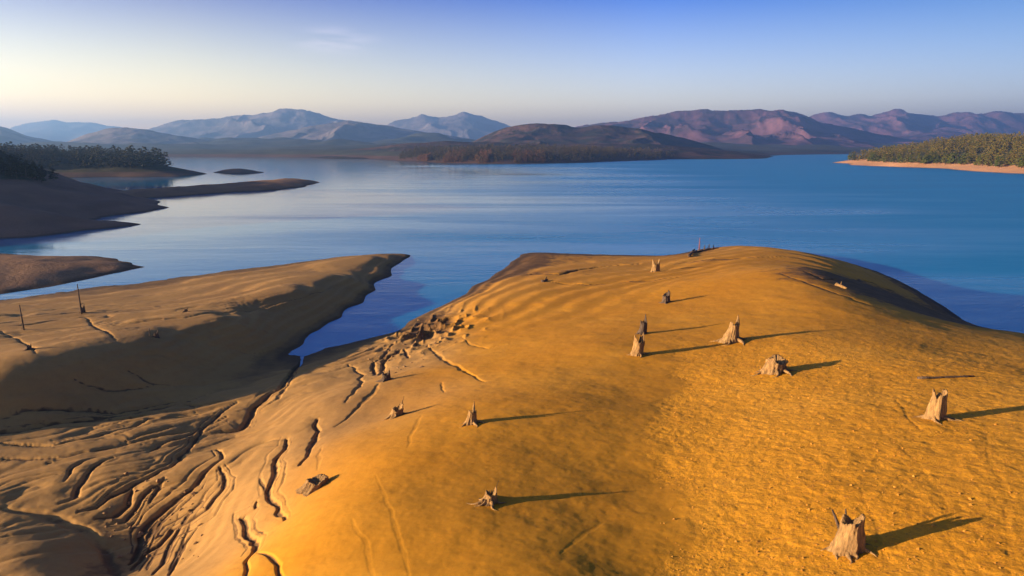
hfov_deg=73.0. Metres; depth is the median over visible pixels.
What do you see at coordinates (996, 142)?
forest
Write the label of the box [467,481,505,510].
tree stump
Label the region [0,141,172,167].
forest
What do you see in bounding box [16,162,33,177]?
bank tree
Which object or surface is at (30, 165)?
bank tree
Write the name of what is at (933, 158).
pine tree
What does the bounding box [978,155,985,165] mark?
pine tree
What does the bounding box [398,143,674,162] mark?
forest
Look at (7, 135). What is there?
mountain range
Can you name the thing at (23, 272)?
mud spit
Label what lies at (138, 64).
sky
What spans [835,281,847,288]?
fallen log
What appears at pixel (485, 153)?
autumn grove
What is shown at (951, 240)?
water
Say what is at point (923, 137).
mountain range
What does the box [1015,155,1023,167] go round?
pine tree
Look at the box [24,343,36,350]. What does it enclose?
tree stump
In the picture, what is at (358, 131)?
mountain range
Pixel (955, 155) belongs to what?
pine tree
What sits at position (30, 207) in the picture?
headland
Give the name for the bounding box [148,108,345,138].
mountain range
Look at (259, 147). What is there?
shore
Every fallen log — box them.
[295,474,328,496]
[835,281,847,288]
[917,375,974,378]
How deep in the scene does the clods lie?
28.47 m
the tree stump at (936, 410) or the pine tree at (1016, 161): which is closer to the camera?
the tree stump at (936, 410)
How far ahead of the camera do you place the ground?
47.31 m
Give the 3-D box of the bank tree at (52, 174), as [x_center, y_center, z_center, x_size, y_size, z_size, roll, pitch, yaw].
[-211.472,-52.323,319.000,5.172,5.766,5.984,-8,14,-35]
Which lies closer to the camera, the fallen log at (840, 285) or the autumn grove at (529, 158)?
the fallen log at (840, 285)
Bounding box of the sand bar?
[118,178,318,197]
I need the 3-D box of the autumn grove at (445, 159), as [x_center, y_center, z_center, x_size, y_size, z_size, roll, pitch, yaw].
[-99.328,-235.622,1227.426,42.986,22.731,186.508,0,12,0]
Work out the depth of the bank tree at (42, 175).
299.74 m
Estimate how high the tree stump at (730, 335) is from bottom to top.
2.844 m
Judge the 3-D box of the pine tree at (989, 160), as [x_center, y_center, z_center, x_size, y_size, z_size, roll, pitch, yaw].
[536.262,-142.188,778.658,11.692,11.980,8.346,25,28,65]
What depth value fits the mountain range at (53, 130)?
10329.04 m
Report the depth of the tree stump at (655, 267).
130.62 m
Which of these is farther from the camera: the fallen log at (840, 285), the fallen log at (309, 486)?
the fallen log at (840, 285)
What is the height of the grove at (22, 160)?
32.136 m
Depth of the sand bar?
413.75 m
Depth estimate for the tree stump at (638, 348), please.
60.93 m
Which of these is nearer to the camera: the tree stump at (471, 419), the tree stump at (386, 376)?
the tree stump at (471, 419)
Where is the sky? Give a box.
[0,0,1023,128]
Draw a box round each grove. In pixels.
[0,148,52,172]
[417,152,432,160]
[443,149,468,162]
[473,148,491,162]
[512,149,546,162]
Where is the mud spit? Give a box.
[0,254,142,293]
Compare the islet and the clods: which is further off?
the islet
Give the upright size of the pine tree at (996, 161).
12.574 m
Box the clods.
[656,351,1023,575]
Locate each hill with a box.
[310,141,772,158]
[473,123,725,150]
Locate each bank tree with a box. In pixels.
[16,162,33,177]
[26,164,35,178]
[31,164,39,178]
[36,168,45,182]
[47,168,59,180]
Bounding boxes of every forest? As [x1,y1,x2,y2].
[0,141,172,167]
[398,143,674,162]
[850,131,1023,165]
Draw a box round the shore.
[1,132,934,163]
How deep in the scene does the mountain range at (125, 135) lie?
3728.74 m
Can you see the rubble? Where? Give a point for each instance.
(140, 533)
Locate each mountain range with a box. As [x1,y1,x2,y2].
[0,126,49,144]
[10,120,122,141]
[68,127,209,143]
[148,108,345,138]
[257,120,474,141]
[388,112,510,139]
[577,109,922,146]
[809,109,1023,136]
[897,131,973,142]
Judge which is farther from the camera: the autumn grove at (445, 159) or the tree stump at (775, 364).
the autumn grove at (445, 159)
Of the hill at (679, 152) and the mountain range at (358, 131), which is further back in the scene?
the mountain range at (358, 131)
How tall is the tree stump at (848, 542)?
1.611 m
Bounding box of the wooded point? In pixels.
[834,143,1023,173]
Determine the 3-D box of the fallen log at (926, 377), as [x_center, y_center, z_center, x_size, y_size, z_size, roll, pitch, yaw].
[29.301,6.038,46.703,3.924,0.233,0.220,0,12,-2]
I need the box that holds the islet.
[214,168,263,173]
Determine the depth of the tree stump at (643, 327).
70.75 m
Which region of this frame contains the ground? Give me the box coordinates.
[0,246,1023,575]
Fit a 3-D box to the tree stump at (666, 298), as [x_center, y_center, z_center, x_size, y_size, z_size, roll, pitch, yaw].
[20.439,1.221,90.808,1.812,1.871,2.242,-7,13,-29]
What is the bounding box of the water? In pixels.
[0,154,1023,365]
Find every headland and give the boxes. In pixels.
[0,151,168,238]
[20,156,205,177]
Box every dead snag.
[19,305,24,329]
[77,284,82,313]
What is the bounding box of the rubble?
[102,319,447,559]
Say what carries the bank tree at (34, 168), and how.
on the headland at (30, 207)
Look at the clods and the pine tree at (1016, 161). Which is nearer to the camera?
the clods
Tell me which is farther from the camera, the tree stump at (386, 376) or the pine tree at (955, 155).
the pine tree at (955, 155)
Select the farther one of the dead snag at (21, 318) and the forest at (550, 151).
the forest at (550, 151)
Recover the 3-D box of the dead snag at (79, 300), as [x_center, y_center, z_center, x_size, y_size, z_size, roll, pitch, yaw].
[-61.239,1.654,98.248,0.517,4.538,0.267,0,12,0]
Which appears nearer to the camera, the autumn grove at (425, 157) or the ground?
the ground
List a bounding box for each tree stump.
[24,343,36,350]
[375,370,393,381]
[382,397,409,420]
[459,401,485,427]
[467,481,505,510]
[626,332,648,357]
[636,314,648,334]
[650,259,659,271]
[660,290,674,303]
[711,315,746,345]
[751,354,796,377]
[821,509,876,564]
[912,389,962,424]
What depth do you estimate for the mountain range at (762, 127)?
4612.22 m
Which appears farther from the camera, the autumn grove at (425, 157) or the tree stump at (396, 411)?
the autumn grove at (425, 157)
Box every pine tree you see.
[927,152,939,161]
[950,152,960,163]
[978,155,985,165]
[984,156,993,166]
[994,156,1002,165]
[1010,153,1022,166]
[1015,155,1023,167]
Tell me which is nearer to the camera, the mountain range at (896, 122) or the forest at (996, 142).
the forest at (996, 142)

